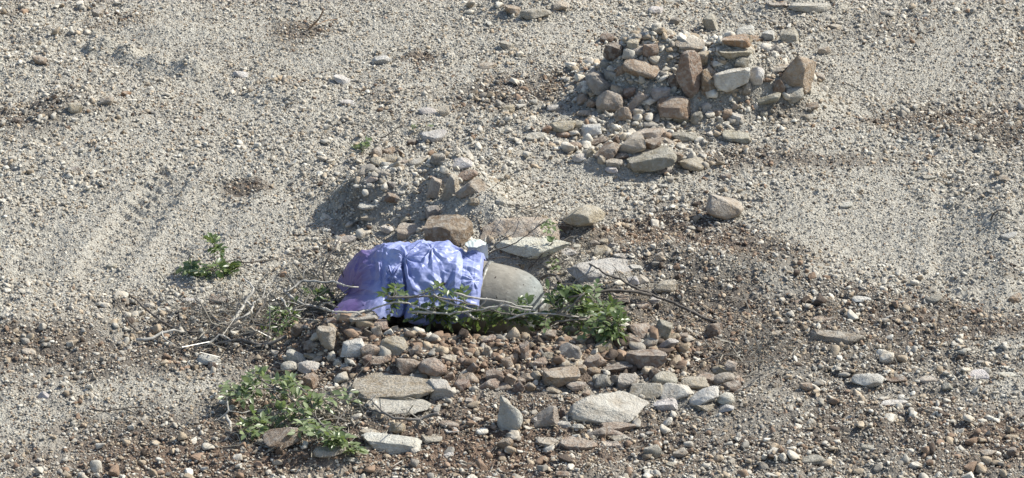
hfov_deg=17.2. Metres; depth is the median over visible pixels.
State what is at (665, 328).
stone
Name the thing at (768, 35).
stone
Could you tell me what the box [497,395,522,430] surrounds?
rock
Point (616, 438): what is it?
stone
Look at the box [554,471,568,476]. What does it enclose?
stone
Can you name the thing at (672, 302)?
dry branch
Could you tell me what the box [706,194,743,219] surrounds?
rock
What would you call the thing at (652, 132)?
stone
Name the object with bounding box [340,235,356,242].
stone
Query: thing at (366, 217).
stone
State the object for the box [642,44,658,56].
stone
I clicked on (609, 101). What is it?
rock
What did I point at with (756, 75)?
stone
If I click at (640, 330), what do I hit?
rock
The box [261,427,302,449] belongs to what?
rock
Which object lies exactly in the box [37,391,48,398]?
stone
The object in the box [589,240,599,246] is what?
stone
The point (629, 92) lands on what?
stone
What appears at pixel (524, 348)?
stone
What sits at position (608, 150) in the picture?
rock
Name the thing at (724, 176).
stone
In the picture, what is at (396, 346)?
rock
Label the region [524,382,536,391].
stone
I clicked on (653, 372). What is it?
stone
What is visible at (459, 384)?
stone
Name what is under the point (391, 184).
stone
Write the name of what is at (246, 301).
dry branch
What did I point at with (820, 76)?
stone
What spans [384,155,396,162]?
stone
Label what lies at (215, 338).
dry branch
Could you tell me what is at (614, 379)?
stone
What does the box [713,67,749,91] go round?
rock
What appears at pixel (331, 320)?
stone
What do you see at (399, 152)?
stone
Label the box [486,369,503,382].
stone
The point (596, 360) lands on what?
stone
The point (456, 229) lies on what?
rock
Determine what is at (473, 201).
stone
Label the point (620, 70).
stone
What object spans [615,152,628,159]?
stone
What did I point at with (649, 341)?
stone
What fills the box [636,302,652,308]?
stone
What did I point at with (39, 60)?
stone
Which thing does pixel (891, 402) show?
stone
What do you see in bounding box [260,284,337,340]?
leafy branch
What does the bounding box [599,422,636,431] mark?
stone
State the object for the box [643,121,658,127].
stone
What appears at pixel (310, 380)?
stone
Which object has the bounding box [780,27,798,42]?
rock
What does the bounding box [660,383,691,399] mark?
rock
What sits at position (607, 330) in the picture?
leafy branch
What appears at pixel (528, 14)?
rock
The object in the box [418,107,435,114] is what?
stone
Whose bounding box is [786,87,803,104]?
stone
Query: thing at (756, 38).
stone
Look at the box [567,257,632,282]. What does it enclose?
rock
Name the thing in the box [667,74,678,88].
stone
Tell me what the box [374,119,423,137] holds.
dry branch
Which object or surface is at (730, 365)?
stone
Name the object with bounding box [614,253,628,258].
rock
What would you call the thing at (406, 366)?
stone
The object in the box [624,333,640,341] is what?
stone
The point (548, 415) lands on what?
rock
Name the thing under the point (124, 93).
stone
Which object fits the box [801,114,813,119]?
stone
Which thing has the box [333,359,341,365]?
stone
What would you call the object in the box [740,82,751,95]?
stone
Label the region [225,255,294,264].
dry branch
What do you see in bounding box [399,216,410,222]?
stone
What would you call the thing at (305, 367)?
stone
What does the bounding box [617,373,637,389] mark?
stone
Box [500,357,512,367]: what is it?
stone
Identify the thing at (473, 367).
stone
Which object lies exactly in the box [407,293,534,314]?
dry branch
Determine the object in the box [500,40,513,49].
stone
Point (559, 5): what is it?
stone
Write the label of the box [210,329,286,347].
dry branch
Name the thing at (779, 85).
stone
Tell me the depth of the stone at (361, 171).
22.25 m
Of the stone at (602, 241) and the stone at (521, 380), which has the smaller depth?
the stone at (521, 380)
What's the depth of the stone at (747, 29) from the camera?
25.41 m
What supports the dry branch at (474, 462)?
on the ground
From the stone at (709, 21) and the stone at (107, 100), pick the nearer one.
the stone at (107, 100)
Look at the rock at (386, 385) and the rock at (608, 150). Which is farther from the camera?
the rock at (608, 150)
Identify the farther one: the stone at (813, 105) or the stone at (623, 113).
the stone at (813, 105)
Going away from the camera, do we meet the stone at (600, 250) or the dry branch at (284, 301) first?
the dry branch at (284, 301)
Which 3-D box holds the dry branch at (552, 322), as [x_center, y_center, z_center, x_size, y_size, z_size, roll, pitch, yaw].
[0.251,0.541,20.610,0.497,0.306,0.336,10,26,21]
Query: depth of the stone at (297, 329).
20.43 m
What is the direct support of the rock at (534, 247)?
on the ground
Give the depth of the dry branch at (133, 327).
20.83 m
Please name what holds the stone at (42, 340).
on the ground
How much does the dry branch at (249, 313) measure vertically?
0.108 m
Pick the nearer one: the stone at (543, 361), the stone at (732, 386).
the stone at (732, 386)
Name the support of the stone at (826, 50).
on the ground
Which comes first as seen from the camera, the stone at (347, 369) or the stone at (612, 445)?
the stone at (612, 445)
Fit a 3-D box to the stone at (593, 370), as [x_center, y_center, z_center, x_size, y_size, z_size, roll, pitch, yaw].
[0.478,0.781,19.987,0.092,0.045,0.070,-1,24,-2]
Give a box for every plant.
[351,136,371,151]
[410,124,433,133]
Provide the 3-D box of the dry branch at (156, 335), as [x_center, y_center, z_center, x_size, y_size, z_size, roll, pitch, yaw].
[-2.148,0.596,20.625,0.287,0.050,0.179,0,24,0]
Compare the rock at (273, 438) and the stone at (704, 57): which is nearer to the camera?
the rock at (273, 438)
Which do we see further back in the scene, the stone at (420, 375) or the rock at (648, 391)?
the stone at (420, 375)
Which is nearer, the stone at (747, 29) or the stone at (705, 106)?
the stone at (705, 106)
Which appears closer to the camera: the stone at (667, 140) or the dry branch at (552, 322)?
the dry branch at (552, 322)
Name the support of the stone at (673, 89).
on the ground
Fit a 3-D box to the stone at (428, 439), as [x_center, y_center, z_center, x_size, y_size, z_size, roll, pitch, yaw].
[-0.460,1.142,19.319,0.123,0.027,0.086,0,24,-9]
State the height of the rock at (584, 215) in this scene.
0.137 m
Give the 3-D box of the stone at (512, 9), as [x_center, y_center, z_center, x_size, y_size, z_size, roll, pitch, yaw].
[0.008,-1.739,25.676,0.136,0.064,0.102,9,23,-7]
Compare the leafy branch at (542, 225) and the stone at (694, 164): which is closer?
the leafy branch at (542, 225)
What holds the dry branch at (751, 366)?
on the ground
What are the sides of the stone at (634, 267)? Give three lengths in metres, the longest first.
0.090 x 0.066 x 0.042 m
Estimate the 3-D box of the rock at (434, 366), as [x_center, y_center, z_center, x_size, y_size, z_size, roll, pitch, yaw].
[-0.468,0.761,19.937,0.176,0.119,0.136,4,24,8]
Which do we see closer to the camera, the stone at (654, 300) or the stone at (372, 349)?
the stone at (372, 349)
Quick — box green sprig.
[175,232,241,280]
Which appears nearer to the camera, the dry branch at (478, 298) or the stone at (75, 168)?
the dry branch at (478, 298)
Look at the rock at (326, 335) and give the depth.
20.22 m
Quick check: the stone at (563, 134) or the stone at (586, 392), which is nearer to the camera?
the stone at (586, 392)
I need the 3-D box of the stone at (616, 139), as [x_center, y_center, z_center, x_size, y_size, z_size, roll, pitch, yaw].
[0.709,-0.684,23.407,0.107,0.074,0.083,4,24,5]
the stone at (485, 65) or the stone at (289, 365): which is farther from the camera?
the stone at (485, 65)
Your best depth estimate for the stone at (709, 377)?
19.96 m
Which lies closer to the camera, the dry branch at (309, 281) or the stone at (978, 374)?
the stone at (978, 374)
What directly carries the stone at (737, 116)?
on the ground
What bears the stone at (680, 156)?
on the rock at (656, 159)
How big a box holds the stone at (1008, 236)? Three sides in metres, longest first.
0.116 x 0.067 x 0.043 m
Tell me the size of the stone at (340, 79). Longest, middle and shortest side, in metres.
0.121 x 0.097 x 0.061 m
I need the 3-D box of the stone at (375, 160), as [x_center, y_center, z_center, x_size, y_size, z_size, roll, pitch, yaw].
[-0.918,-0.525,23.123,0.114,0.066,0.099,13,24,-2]
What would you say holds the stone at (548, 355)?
on the ground
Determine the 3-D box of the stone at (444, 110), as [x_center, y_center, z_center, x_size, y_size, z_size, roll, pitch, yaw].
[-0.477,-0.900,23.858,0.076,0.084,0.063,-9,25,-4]
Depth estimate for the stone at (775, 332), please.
20.53 m
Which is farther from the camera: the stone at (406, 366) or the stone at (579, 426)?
the stone at (406, 366)
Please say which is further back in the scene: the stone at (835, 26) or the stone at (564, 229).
the stone at (835, 26)
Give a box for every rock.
[197,354,220,364]
[208,295,227,304]
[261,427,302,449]
[316,325,335,349]
[340,338,364,357]
[350,372,434,404]
[361,432,421,454]
[366,397,430,416]
[372,55,390,64]
[380,336,407,357]
[418,357,446,376]
[423,214,472,245]
[427,378,453,400]
[442,173,458,200]
[458,169,477,180]
[479,216,560,240]
[494,237,568,258]
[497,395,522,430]
[519,9,551,19]
[533,405,558,427]
[541,366,579,387]
[559,342,581,358]
[563,205,605,226]
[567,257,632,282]
[569,390,649,423]
[585,70,610,94]
[594,142,619,159]
[596,90,623,111]
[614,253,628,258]
[619,131,645,153]
[622,59,659,78]
[626,145,676,172]
[626,323,649,338]
[626,349,666,368]
[629,383,662,399]
[656,96,690,118]
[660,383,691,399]
[675,50,701,98]
[689,386,718,405]
[700,67,716,95]
[703,323,722,338]
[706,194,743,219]
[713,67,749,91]
[722,34,750,47]
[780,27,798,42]
[780,55,816,94]
[809,329,864,344]
[851,374,884,387]
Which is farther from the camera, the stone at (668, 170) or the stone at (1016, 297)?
the stone at (668, 170)
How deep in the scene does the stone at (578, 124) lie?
23.57 m
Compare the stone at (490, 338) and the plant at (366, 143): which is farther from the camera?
the plant at (366, 143)
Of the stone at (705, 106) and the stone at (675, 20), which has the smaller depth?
the stone at (705, 106)
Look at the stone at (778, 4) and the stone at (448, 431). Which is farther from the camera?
the stone at (778, 4)
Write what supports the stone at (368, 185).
on the ground
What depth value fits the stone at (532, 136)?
23.44 m
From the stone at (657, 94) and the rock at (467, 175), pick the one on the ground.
the rock at (467, 175)
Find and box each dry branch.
[65,406,164,423]
[116,299,138,331]
[125,290,197,332]
[126,346,194,358]
[136,329,184,345]
[194,297,230,326]
[206,334,239,346]
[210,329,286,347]
[215,390,256,430]
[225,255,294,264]
[231,278,254,319]
[232,279,272,322]
[245,298,286,332]
[280,297,319,322]
[283,289,434,314]
[286,268,357,292]
[305,237,343,304]
[307,8,336,29]
[334,409,364,440]
[345,396,438,427]
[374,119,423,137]
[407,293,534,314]
[454,292,532,312]
[456,461,511,474]
[465,309,578,319]
[535,313,597,335]
[540,273,561,287]
[568,289,651,298]
[589,263,723,325]
[706,353,783,392]
[990,209,1012,220]
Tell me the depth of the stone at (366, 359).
20.03 m
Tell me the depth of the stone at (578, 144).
23.29 m
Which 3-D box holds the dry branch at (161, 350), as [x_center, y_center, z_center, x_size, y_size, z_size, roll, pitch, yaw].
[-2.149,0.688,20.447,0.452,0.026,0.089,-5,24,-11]
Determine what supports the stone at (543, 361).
on the ground
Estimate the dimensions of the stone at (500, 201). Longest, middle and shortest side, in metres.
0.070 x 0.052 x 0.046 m
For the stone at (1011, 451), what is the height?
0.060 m
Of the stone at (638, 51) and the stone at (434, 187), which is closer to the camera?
the stone at (434, 187)
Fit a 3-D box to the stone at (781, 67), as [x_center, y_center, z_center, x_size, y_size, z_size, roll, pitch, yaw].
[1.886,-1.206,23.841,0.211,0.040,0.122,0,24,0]
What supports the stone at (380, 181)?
on the ground
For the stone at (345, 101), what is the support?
on the ground
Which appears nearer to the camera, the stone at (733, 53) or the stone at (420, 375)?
the stone at (420, 375)
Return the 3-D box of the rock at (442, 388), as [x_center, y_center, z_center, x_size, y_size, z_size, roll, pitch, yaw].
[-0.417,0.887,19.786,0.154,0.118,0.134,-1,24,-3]
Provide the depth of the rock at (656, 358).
20.04 m
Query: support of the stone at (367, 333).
on the ground
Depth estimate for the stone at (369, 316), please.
20.28 m
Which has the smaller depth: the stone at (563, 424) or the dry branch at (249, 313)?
the stone at (563, 424)
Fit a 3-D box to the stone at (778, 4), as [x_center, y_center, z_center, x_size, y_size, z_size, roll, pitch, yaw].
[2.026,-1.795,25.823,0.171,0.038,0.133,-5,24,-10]
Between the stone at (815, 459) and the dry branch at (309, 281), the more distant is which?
the dry branch at (309, 281)
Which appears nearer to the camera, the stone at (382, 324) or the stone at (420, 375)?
the stone at (420, 375)
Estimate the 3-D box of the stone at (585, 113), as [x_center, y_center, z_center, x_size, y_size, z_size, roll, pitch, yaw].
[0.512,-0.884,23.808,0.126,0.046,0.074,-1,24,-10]
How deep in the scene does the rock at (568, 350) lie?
20.04 m
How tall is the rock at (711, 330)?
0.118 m
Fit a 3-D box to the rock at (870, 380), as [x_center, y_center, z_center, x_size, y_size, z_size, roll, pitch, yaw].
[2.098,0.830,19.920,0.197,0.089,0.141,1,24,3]
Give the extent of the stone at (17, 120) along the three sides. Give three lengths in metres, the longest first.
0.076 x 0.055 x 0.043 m
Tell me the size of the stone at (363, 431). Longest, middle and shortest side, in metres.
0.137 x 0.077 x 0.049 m
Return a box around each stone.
[11,117,21,123]
[21,348,35,354]
[31,56,46,63]
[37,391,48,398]
[39,337,51,342]
[68,102,81,112]
[69,166,79,171]
[91,8,103,16]
[100,96,113,104]
[106,263,116,269]
[121,91,130,96]
[208,362,216,368]
[233,71,247,78]
[280,361,296,371]
[286,349,305,363]
[291,323,304,336]
[292,343,298,347]
[297,360,320,373]
[302,372,318,389]
[303,340,320,350]
[303,353,317,359]
[312,446,345,457]
[326,317,336,323]
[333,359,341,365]
[334,74,349,84]
[334,313,340,320]
[339,99,353,104]
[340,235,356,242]
[341,365,351,372]
[349,309,378,322]
[349,327,362,333]
[357,202,374,209]
[358,168,367,175]
[359,428,379,434]
[360,214,373,220]
[360,344,379,355]
[362,329,372,336]
[362,354,372,367]
[365,176,377,183]
[366,183,374,187]
[370,156,385,166]
[371,146,381,156]
[371,325,382,336]
[372,319,387,330]
[372,354,390,365]
[376,86,394,90]
[377,171,389,176]
[377,179,384,184]
[380,225,393,233]
[382,147,394,154]
[382,316,396,327]
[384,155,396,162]
[384,192,399,202]
[387,181,395,187]
[388,422,405,433]
[393,149,403,155]
[395,358,419,375]
[397,223,419,239]
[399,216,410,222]
[407,139,417,144]
[409,345,422,355]
[414,373,427,378]
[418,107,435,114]
[419,129,446,142]
[421,434,442,442]
[425,205,440,219]
[426,177,441,198]
[430,153,445,164]
[430,376,441,378]
[439,105,449,116]
[439,420,458,426]
[440,354,456,364]
[443,452,453,457]
[444,372,454,380]
[444,427,458,433]
[453,157,471,168]
[453,379,469,390]
[455,178,486,197]
[457,358,464,365]
[457,371,480,383]
[465,398,473,403]
[466,362,478,372]
[468,198,478,205]
[477,62,496,68]
[479,378,499,389]
[481,334,495,342]
[484,344,490,356]
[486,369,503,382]
[495,198,504,205]
[497,438,513,449]
[498,382,511,390]
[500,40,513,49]
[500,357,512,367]
[501,104,514,112]
[504,374,516,385]
[505,5,520,14]
[508,353,517,364]
[512,381,524,392]
[517,377,525,383]
[519,341,528,358]
[520,372,534,382]
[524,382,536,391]
[526,132,544,141]
[531,371,541,380]
[532,357,547,366]
[535,437,558,446]
[541,329,555,338]
[542,125,551,132]
[542,352,553,358]
[545,385,560,393]
[547,105,560,110]
[549,120,575,132]
[552,0,569,10]
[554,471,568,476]
[556,131,570,137]
[558,407,566,418]
[558,420,570,427]
[558,436,597,450]
[559,358,582,366]
[560,222,573,232]
[560,248,576,255]
[562,237,572,242]
[566,381,586,390]
[569,142,581,150]
[572,153,587,162]
[572,424,583,429]
[574,120,584,128]
[576,364,586,373]
[577,93,588,105]
[577,110,592,116]
[581,123,601,135]
[582,389,589,395]
[583,354,606,367]
[585,148,595,156]
[586,99,595,107]
[586,427,607,439]
[587,367,600,374]
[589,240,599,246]
[591,136,607,145]
[592,374,600,382]
[594,245,612,256]
[594,374,612,388]
[595,340,612,353]
[597,155,605,164]
[599,60,610,68]
[599,239,607,244]
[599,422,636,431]
[599,441,620,447]
[600,32,613,42]
[602,361,632,372]
[603,42,622,60]
[605,158,622,167]
[605,166,617,173]
[606,429,622,435]
[606,434,629,441]
[608,242,617,248]
[608,293,629,302]
[610,135,620,143]
[610,375,617,385]
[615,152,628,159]
[616,65,624,75]
[617,107,631,121]
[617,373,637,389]
[622,86,635,98]
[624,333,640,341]
[626,39,638,48]
[627,276,638,284]
[628,92,648,109]
[629,264,642,271]
[631,44,642,56]
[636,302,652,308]
[638,274,649,283]
[639,128,666,138]
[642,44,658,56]
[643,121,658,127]
[643,337,658,346]
[643,444,661,457]
[645,137,663,148]
[648,6,662,13]
[649,368,660,378]
[650,296,660,303]
[651,87,670,100]
[652,371,677,384]
[653,397,678,411]
[654,279,677,292]
[655,252,663,261]
[656,319,672,339]
[658,338,678,347]
[659,167,672,173]
[661,132,671,139]
[663,138,673,143]
[666,462,674,467]
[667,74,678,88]
[670,17,680,24]
[670,86,676,92]
[671,132,697,141]
[672,118,689,122]
[673,151,683,162]
[673,449,687,457]
[675,37,704,51]
[678,157,703,171]
[680,332,687,339]
[681,376,708,389]
[690,111,703,124]
[693,402,716,411]
[698,51,708,66]
[698,372,713,383]
[701,102,711,110]
[702,13,718,30]
[711,365,729,373]
[713,109,721,116]
[713,372,734,384]
[717,45,751,58]
[717,392,734,404]
[719,173,730,180]
[719,380,741,391]
[719,404,733,412]
[721,87,741,93]
[722,109,732,120]
[722,130,750,143]
[724,360,736,371]
[731,103,737,108]
[731,113,743,124]
[734,56,749,67]
[734,375,744,384]
[736,25,754,34]
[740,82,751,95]
[749,67,763,84]
[751,35,763,41]
[757,92,780,104]
[760,111,767,115]
[761,30,774,39]
[766,0,787,6]
[767,64,788,71]
[769,44,782,53]
[770,330,786,336]
[773,78,785,93]
[786,2,831,11]
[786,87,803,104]
[800,382,812,391]
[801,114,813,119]
[801,454,826,464]
[805,102,819,109]
[812,316,830,322]
[815,72,824,81]
[818,46,830,54]
[830,24,840,29]
[840,202,852,207]
[852,296,871,301]
[861,444,873,450]
[881,399,907,405]
[886,374,906,382]
[918,375,937,382]
[921,175,936,179]
[923,295,941,303]
[942,382,952,389]
[970,369,989,379]
[978,449,996,456]
[997,372,1016,377]
[998,175,1008,180]
[1000,232,1016,239]
[1007,447,1016,456]
[1008,293,1021,302]
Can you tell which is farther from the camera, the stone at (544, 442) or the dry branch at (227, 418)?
the dry branch at (227, 418)
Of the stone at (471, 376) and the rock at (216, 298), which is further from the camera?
the rock at (216, 298)
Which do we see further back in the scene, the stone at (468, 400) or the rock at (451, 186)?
the rock at (451, 186)
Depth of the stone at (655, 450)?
19.14 m
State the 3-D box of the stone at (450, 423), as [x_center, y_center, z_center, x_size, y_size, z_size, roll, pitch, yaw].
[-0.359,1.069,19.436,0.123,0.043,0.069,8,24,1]
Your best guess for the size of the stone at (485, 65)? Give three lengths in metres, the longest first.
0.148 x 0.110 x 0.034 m
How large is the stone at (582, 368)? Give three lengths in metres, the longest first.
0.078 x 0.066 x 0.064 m
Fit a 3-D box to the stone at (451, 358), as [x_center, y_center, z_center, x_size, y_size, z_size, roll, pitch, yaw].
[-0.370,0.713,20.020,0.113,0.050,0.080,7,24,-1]
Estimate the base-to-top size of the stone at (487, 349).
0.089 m
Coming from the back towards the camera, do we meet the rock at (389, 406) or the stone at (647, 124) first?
the stone at (647, 124)
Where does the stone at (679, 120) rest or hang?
on the ground
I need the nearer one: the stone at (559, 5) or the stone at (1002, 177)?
the stone at (1002, 177)
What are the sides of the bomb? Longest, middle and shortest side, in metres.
1.137 x 0.504 x 0.504 m
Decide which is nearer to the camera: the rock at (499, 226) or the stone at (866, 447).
the stone at (866, 447)
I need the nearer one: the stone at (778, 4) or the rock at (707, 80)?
the rock at (707, 80)
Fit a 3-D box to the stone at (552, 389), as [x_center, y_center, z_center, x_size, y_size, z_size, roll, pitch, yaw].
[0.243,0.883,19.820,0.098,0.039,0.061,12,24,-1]
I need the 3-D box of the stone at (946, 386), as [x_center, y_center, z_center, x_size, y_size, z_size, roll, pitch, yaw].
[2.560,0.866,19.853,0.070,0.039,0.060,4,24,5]
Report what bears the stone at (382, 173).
on the ground
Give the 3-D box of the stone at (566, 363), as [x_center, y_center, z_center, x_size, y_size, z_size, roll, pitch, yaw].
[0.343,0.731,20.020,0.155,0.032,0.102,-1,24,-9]
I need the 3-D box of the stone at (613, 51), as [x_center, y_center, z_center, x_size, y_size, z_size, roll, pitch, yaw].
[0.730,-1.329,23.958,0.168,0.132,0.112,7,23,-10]
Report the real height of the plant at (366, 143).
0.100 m
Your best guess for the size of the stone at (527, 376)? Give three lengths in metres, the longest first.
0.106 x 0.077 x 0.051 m
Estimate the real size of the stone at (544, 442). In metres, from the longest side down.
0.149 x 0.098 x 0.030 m
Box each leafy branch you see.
[217,365,368,454]
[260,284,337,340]
[376,280,553,332]
[486,218,562,272]
[540,278,630,350]
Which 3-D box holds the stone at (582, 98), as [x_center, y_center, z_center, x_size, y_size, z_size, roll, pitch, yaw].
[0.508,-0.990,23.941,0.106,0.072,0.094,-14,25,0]
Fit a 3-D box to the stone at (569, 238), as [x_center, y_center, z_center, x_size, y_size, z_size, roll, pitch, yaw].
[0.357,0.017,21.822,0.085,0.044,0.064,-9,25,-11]
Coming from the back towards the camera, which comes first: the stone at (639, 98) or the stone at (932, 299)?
the stone at (639, 98)
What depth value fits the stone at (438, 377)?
19.90 m
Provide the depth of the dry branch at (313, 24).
25.54 m
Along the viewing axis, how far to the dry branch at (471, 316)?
20.36 m
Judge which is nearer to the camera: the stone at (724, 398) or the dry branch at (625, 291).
the stone at (724, 398)
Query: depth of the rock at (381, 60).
24.81 m
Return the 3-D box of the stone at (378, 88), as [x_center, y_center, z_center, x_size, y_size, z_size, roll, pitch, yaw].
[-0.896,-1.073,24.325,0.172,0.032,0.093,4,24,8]
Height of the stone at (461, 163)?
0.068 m
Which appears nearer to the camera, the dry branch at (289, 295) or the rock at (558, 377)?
the rock at (558, 377)
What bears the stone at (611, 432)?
on the ground
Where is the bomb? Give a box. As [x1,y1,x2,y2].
[391,261,548,335]
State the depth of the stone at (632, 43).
23.83 m
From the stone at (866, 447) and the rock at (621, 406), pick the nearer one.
the stone at (866, 447)
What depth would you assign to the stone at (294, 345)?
20.37 m
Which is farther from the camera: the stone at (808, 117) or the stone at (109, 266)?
the stone at (808, 117)
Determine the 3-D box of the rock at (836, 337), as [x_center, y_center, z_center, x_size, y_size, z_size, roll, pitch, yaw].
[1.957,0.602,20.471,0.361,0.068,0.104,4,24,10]
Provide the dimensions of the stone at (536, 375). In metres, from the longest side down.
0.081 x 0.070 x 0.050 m
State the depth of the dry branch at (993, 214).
22.04 m
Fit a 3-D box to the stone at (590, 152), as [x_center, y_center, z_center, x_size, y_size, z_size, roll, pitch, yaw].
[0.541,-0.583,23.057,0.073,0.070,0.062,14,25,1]
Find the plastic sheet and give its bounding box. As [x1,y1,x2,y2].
[331,239,487,325]
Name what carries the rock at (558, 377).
on the ground
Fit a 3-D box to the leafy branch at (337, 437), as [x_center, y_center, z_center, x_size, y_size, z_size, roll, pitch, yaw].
[-1.270,0.975,19.493,0.929,0.348,1.121,0,24,0]
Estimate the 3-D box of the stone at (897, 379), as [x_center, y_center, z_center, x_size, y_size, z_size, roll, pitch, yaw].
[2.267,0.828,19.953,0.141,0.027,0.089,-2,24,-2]
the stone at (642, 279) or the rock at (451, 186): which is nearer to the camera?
the stone at (642, 279)
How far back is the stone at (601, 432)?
19.30 m
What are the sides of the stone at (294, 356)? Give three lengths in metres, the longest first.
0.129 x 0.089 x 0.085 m
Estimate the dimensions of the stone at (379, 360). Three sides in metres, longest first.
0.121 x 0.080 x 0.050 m
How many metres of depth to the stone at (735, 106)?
23.65 m
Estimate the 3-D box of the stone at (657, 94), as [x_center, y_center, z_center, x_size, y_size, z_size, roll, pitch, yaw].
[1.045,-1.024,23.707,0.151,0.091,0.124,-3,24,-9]
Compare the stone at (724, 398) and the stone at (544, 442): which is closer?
the stone at (544, 442)
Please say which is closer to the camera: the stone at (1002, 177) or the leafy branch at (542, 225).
the leafy branch at (542, 225)
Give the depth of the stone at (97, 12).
25.94 m
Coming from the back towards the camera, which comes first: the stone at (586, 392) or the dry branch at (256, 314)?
the dry branch at (256, 314)
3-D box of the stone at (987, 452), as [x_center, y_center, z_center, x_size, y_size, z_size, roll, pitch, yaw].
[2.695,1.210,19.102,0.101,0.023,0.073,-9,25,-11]
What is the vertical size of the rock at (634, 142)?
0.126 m
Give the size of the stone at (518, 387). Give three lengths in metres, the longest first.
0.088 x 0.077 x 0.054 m
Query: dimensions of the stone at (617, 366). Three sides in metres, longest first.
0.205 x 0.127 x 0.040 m
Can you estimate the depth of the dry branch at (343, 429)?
19.49 m
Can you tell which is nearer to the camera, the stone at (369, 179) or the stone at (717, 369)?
the stone at (717, 369)
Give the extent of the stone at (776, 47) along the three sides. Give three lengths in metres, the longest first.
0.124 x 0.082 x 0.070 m
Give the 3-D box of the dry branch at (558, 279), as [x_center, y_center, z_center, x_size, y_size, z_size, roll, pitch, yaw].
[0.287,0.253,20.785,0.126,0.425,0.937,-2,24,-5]
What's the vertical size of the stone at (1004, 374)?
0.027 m
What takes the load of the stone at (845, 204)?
on the ground
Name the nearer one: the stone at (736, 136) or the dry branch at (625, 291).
the dry branch at (625, 291)
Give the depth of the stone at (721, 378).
19.94 m
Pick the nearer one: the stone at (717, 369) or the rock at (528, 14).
the stone at (717, 369)
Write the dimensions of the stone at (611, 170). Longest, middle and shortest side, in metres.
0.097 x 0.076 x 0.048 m
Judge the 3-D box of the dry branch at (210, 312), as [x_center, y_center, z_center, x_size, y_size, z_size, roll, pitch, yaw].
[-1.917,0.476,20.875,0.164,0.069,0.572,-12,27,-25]
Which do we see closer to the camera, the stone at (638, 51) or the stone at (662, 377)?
the stone at (662, 377)
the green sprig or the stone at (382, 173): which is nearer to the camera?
the green sprig
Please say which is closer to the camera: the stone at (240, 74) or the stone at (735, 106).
the stone at (735, 106)
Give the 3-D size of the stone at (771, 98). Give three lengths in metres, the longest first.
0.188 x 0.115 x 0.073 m
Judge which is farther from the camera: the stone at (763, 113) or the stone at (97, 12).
the stone at (97, 12)
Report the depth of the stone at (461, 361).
20.00 m
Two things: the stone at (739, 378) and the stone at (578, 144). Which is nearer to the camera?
the stone at (739, 378)
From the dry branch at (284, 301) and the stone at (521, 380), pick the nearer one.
the stone at (521, 380)
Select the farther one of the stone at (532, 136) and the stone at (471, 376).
the stone at (532, 136)
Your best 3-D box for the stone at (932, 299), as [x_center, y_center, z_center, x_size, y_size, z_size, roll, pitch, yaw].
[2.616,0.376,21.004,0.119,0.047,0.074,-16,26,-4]
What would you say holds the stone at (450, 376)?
on the ground
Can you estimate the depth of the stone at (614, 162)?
22.93 m
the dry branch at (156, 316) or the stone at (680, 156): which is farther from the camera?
the stone at (680, 156)
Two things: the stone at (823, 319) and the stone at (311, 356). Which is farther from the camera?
the stone at (823, 319)
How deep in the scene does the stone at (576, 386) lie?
19.81 m
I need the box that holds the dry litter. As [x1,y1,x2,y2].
[14,74,1023,477]
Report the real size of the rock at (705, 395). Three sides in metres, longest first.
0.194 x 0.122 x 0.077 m
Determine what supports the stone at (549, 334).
on the ground
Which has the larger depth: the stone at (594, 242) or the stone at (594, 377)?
the stone at (594, 242)
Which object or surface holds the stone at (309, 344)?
on the ground
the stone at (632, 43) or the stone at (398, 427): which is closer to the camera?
the stone at (398, 427)
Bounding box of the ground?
[0,0,1023,477]
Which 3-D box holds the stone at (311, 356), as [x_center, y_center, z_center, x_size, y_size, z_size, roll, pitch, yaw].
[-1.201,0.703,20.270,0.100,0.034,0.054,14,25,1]
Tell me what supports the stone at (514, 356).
on the ground
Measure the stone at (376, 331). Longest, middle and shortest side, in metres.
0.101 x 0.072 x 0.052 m
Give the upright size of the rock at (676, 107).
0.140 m
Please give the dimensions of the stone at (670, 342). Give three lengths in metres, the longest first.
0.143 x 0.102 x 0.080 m
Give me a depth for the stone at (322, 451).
19.02 m
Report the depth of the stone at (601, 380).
19.85 m
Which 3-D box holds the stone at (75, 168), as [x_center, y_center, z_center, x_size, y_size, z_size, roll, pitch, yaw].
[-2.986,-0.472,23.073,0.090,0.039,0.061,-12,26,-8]
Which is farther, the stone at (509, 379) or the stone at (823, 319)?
the stone at (823, 319)
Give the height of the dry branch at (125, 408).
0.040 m
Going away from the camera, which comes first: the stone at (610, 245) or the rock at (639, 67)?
the stone at (610, 245)
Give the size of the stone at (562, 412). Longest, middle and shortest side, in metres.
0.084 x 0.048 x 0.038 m
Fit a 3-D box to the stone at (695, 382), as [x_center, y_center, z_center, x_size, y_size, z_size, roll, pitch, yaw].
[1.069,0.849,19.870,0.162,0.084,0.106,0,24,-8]
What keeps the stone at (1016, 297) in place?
on the ground
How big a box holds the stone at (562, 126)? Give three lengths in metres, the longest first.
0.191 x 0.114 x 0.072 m
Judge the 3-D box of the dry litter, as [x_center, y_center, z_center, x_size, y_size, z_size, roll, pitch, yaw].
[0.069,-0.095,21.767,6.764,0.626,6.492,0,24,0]

